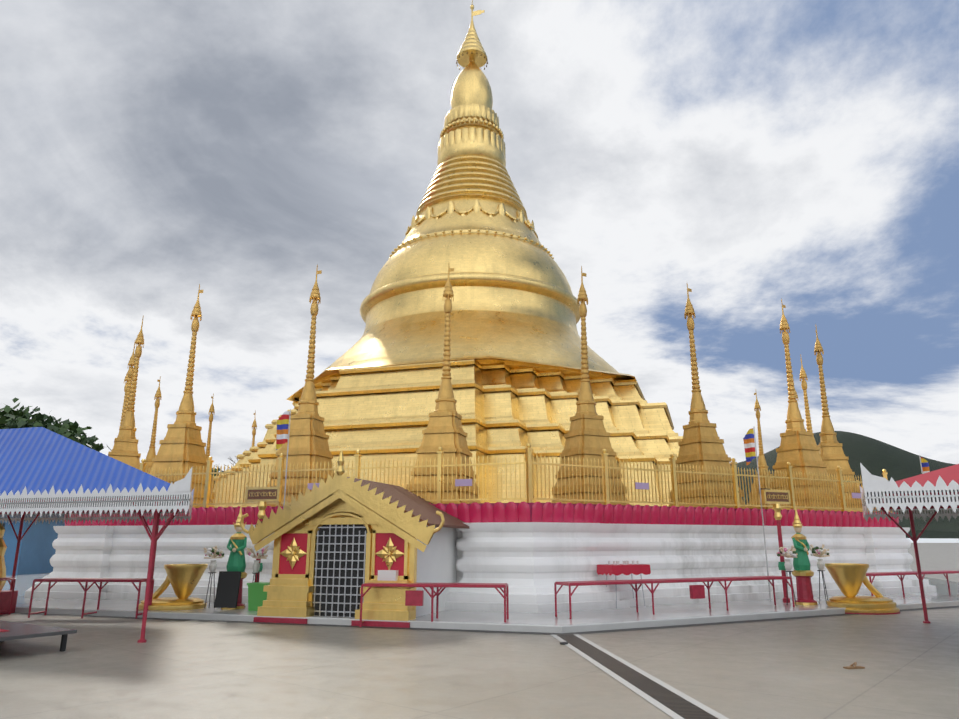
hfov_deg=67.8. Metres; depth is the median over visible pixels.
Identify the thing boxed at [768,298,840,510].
stupa
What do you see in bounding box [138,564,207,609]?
bowl stand
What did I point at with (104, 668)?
ground
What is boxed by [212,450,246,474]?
bare tree
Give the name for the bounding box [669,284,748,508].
stupa
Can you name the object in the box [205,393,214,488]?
stupa
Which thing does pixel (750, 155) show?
sky
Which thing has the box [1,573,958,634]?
platform
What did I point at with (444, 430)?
stupa
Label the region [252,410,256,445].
stupa
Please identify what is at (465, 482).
fence
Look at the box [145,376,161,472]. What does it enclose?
stupa
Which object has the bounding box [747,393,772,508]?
stupa
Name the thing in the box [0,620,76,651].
platform
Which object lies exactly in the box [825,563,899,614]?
bowl stand
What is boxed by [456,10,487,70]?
hti finial ornaments
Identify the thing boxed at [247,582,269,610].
bin
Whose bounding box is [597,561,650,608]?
cloth table
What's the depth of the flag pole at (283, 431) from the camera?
18.02 m
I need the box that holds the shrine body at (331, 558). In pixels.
[253,494,457,627]
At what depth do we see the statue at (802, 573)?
17.64 m
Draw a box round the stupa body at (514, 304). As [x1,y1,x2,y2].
[287,0,636,401]
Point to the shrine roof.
(424, 509)
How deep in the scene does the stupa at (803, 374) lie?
31.05 m
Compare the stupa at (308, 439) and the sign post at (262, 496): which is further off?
the stupa at (308, 439)
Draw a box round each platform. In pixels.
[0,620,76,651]
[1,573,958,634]
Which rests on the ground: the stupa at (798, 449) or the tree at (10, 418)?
the tree at (10, 418)
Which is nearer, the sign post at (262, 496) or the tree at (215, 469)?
the sign post at (262, 496)
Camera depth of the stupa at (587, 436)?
19.28 m
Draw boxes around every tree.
[0,398,110,451]
[211,468,223,481]
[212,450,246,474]
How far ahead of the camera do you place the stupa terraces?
26.58 m
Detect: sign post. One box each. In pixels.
[245,487,281,581]
[761,489,790,602]
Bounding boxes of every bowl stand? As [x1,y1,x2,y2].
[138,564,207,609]
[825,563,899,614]
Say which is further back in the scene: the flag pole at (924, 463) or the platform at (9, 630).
the flag pole at (924, 463)
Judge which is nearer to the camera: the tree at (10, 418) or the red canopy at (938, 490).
the red canopy at (938, 490)
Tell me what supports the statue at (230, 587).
on the platform at (625, 619)
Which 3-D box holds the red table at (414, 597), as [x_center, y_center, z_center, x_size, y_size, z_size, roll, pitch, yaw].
[-0.891,4.860,14.115,2.886,0.815,0.702,-2,-14,7]
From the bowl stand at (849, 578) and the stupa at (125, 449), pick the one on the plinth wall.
the stupa at (125, 449)
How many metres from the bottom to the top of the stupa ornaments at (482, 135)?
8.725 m
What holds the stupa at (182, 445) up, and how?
on the plinth wall
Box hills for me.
[730,431,958,538]
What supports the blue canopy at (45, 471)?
on the ground
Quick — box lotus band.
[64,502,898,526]
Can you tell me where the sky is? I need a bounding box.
[0,0,958,542]
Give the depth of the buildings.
36.16 m
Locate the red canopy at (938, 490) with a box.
[859,463,958,622]
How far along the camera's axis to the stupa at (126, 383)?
32.41 m
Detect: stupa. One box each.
[108,316,143,468]
[111,342,134,450]
[119,370,128,430]
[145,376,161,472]
[150,284,214,507]
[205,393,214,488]
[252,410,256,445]
[266,265,334,506]
[406,264,480,503]
[551,266,630,504]
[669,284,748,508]
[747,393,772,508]
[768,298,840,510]
[799,354,816,445]
[814,327,862,511]
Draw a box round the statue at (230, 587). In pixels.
[203,505,268,608]
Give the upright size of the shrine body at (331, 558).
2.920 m
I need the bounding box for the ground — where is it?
[0,543,958,718]
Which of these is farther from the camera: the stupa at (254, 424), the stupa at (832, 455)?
the stupa at (254, 424)
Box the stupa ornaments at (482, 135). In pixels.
[389,103,553,258]
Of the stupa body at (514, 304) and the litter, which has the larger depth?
the stupa body at (514, 304)
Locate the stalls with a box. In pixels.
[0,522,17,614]
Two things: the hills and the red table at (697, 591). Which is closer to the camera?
the red table at (697, 591)
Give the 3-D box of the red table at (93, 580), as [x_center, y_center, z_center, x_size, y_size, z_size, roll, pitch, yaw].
[-8.678,5.337,15.989,2.504,0.815,0.593,-1,-14,4]
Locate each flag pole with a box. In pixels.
[276,409,290,507]
[743,426,770,600]
[919,455,929,473]
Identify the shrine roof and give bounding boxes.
[255,477,469,528]
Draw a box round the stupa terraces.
[212,359,682,507]
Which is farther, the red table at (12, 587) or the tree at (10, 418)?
the tree at (10, 418)
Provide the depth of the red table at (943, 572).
19.44 m
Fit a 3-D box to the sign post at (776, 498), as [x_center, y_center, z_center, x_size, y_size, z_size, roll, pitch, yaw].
[7.781,4.800,18.424,0.920,2.820,0.228,6,-16,-24]
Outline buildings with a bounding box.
[0,513,64,574]
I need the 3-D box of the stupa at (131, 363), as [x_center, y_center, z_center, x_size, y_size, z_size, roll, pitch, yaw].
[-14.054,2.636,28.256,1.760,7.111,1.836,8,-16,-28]
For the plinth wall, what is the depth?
18.92 m
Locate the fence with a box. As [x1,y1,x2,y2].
[136,443,891,512]
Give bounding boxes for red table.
[0,577,15,614]
[28,578,153,618]
[359,583,508,626]
[554,576,794,618]
[866,570,958,597]
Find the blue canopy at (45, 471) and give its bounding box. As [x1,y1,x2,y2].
[0,427,193,642]
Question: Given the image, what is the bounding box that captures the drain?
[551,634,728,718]
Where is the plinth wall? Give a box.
[24,522,936,612]
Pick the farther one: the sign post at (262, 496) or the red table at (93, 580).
the sign post at (262, 496)
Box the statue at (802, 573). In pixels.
[776,506,829,604]
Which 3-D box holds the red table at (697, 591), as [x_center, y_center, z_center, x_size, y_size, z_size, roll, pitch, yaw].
[4.529,5.293,15.815,6.269,0.815,0.701,7,-16,-25]
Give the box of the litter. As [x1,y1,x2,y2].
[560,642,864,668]

